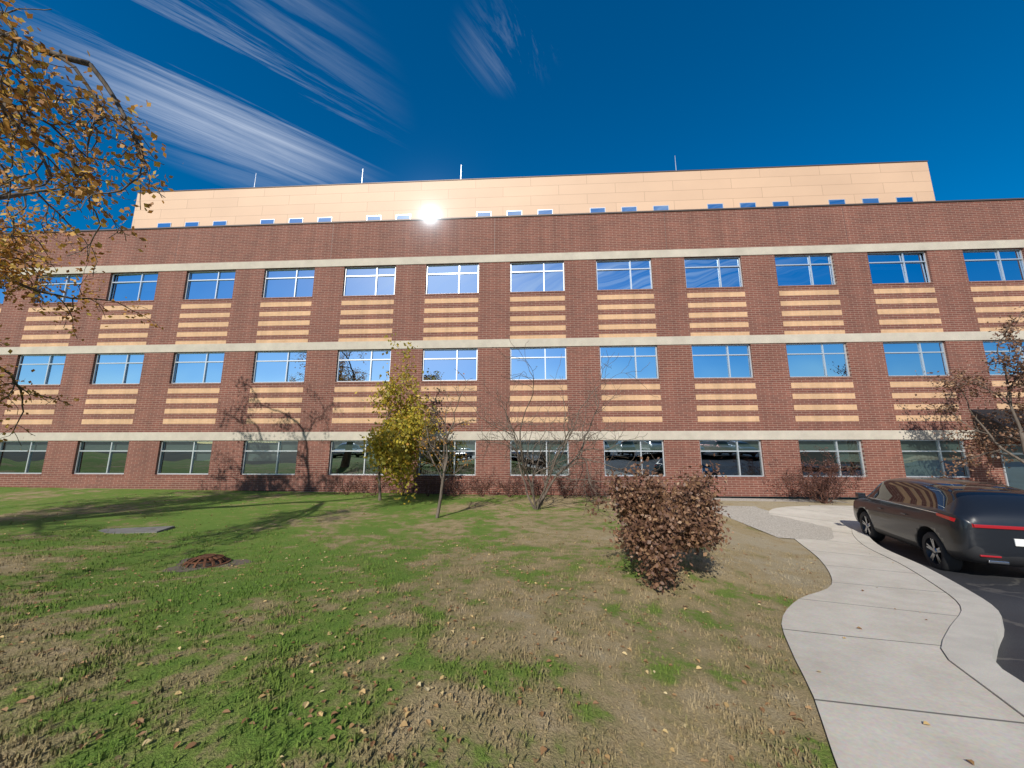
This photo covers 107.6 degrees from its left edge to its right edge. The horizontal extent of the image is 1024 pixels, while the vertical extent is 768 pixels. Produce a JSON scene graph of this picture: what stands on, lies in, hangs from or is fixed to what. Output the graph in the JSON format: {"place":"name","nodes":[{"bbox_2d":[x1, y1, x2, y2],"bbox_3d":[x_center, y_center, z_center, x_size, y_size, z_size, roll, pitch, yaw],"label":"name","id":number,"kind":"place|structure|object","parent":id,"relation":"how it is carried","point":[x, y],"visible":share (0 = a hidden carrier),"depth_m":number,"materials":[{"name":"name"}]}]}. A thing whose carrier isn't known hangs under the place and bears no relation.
{"place":"outdoors","nodes":[
{"label":"outdoors","id":0,"kind":"place"},
{"bbox_2d":[0,0,174,451],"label":"tree","id":1,"kind":"object","parent":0,"point":[25,144],"depth_m":7.01,"materials":[{"name":"orange plant"}]},
{"bbox_2d":[0,487,858,767],"bbox_3d":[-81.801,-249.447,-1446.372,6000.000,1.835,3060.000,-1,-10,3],"label":"lawn","id":2,"kind":"structure","parent":0,"point":[548,517],"depth_m":3.78,"materials":[{"name":"green plant"}]},
{"bbox_2d":[98,526,174,533],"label":"concrete slab","id":3,"kind":"structure","parent":2,"relation":"on","point":[139,530],"depth_m":9.78,"materials":[{"name":"concrete"}]},
{"bbox_2d":[163,554,253,571],"bbox_3d":[-5.624,3.279,6.905,1.488,0.189,1.184,-1,-10,3],"label":"drain grate","id":4,"kind":"object","parent":2,"relation":"on","point":[199,561],"visible":0.95,"depth_m":6.87,"materials":[{"name":"metal"}]},
{"bbox_2d":[330,470,365,494],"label":"shrub","id":5,"kind":"object","parent":2,"relation":"on","point":[347,483],"depth_m":17.35,"materials":[{"name":"brown plant"}]},
{"bbox_2d":[356,469,392,497],"bbox_3d":[-6.311,4.658,17.184,1.552,1.723,2.360,-1,-10,3],"label":"shrub","id":6,"kind":"object","parent":2,"relation":"on","point":[371,485],"depth_m":17.10,"materials":[{"name":"brown plant"}]},
{"bbox_2d":[355,332,440,503],"bbox_3d":[-4.799,1.263,15.590,3.338,7.125,5.045,-1,-10,3],"label":"yellow tree","id":7,"kind":"object","parent":2,"relation":"on","point":[379,444],"depth_m":15.31,"materials":[{"name":"yellow plant"}]},
{"bbox_2d":[382,475,416,495],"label":"shrub","id":8,"kind":"object","parent":2,"relation":"on","point":[402,486],"depth_m":17.33,"materials":[{"name":"plant"}]},
{"bbox_2d":[413,468,445,496],"bbox_3d":[-3.661,4.438,17.097,1.614,1.392,2.101,5,-11,-26],"label":"shrub","id":9,"kind":"object","parent":2,"relation":"on","point":[428,481],"depth_m":17.01,"materials":[{"name":"brown plant"}]},
{"bbox_2d":[414,369,481,517],"bbox_3d":[-2.131,2.012,12.212,2.381,4.630,2.646,-1,-10,3],"label":"bare tree","id":10,"kind":"object","parent":2,"relation":"on","point":[445,462],"depth_m":12.08,"materials":[{"name":"brown plant"}]},
{"bbox_2d":[437,469,471,496],"bbox_3d":[-2.576,4.603,17.128,1.504,1.434,1.799,-1,-10,3],"label":"shrub","id":11,"kind":"object","parent":2,"relation":"on","point":[452,485],"depth_m":16.97,"materials":[{"name":"brown plant"}]},
{"bbox_2d":[460,470,494,496],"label":"shrub","id":12,"kind":"object","parent":2,"relation":"on","point":[475,480],"depth_m":17.11,"materials":[{"name":"brown plant"}]},
{"bbox_2d":[0,492,973,767],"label":"fallen leaves","id":13,"kind":"object","parent":2,"relation":"on","point":[402,724],"visible":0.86,"depth_m":2.94,"materials":[{"name":"brown plant"}]},
{"bbox_2d":[487,472,524,496],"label":"shrub","id":14,"kind":"object","parent":2,"relation":"on","point":[508,486],"depth_m":17.02,"materials":[{"name":"brown plant"}]},
{"bbox_2d":[522,475,558,497],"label":"shrub","id":15,"kind":"object","parent":2,"relation":"on","point":[538,487],"depth_m":16.83,"materials":[{"name":"brown plant"}]},
{"bbox_2d":[434,335,659,517],"bbox_3d":[1.985,1.577,13.422,7.333,5.954,7.275,8,-13,-39],"label":"bare shrub","id":16,"kind":"object","parent":2,"relation":"on","point":[544,492],"visible":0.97,"depth_m":13.61,"materials":[{"name":"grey plant"}]},
{"bbox_2d":[553,467,594,497],"bbox_3d":[2.869,4.412,16.934,2.135,1.547,1.665,-1,-10,3],"label":"shrub","id":17,"kind":"object","parent":2,"relation":"on","point":[560,486],"depth_m":16.85,"materials":[{"name":"brown plant"}]},
{"bbox_2d":[571,467,610,497],"bbox_3d":[3.480,4.385,16.773,1.870,1.600,1.883,-1,-10,3],"label":"shrub","id":18,"kind":"object","parent":2,"relation":"on","point":[589,484],"depth_m":16.70,"materials":[{"name":"brown plant"}]},
{"bbox_2d":[602,472,628,497],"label":"shrub","id":19,"kind":"object","parent":2,"relation":"on","point":[611,489],"depth_m":16.87,"materials":[{"name":"brown plant"}]},
{"bbox_2d":[583,453,733,595],"bbox_3d":[2.425,2.112,6.012,1.947,1.981,2.656,-8,-13,39],"label":"brown bush","id":20,"kind":"object","parent":2,"relation":"on","point":[661,516],"depth_m":5.66,"materials":[{"name":"brown plant"}]},
{"bbox_2d":[712,498,852,539],"bbox_3d":[10.862,4.753,13.670,6.900,0.277,7.130,-1,-10,3],"label":"gravel bed","id":21,"kind":"object","parent":2,"relation":"on","point":[763,520],"visible":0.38,"depth_m":12.32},
{"bbox_2d":[912,307,1023,478],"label":"tree","id":22,"kind":"object","parent":2,"relation":"on","point":[1015,360],"depth_m":14.45,"materials":[{"name":"brown plant"}]},
{"bbox_2d":[971,409,1023,489],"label":"entrance","id":23,"kind":"object","parent":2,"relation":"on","point":[1014,475],"visible":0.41,"depth_m":16.74,"materials":[{"name":"silver metal"}]},
{"bbox_2d":[0,200,1023,496],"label":"brick wall","id":24,"kind":"structure","parent":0,"point":[774,390],"depth_m":19.14,"materials":[{"name":"brown brick"}]},
{"bbox_2d":[0,249,1023,477],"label":"facade windows","id":25,"kind":"structure","parent":24,"relation":"in","point":[743,458],"depth_m":19.28,"materials":[{"name":"blue glass"}]},
{"bbox_2d":[0,198,1023,478],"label":"facade trim","id":26,"kind":"structure","parent":24,"relation":"attached to","point":[822,336],"depth_m":19.04,"materials":[{"name":"beige concrete"}]},
{"bbox_2d":[131,160,934,227],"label":"penthouse","id":27,"kind":"object","parent":24,"relation":"on","point":[880,182],"visible":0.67,"depth_m":24.85,"materials":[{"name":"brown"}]},
{"bbox_2d":[0,0,1023,232],"label":"sky","id":28,"kind":"structure","parent":0,"point":[274,92],"materials":[{"name":"blue"}]},
{"bbox_2d":[761,445,867,504],"bbox_3d":[13.013,4.219,16.617,4.106,3.088,3.803,-1,-10,3],"label":"shrub","id":29,"kind":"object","parent":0,"point":[822,490],"depth_m":15.78,"materials":[{"name":"brown plant"}]},
{"bbox_2d":[769,505,1023,767],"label":"walk","id":30,"kind":"structure","parent":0,"point":[886,682],"depth_m":3.45,"materials":[{"name":"grey concrete"}]},
{"bbox_2d":[855,492,1023,564],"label":"car trim","id":31,"kind":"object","parent":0,"point":[1019,542],"visible":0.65,"depth_m":7.23,"materials":[{"name":"black plastic"}]},
{"bbox_2d":[874,535,1023,681],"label":"asphalt","id":32,"kind":"structure","parent":0,"point":[999,588],"depth_m":6.70,"materials":[{"name":"grey asphalt"}]},
{"bbox_2d":[860,511,962,571],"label":"car wheels","id":33,"kind":"object","parent":32,"relation":"on","point":[938,555],"visible":0.59,"depth_m":8.24,"materials":[{"name":"black rubber"}]},
{"bbox_2d":[852,522,1023,716],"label":"kerb","id":34,"kind":"structure","parent":32,"relation":"on","point":[972,639],"depth_m":4.21,"materials":[{"name":"concrete"}]},
{"bbox_2d":[853,478,1023,566],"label":"car body","id":35,"kind":"object","parent":32,"relation":"on","point":[965,503],"visible":0.97,"depth_m":7.87,"materials":[{"name":"grey metal"}]}
]}

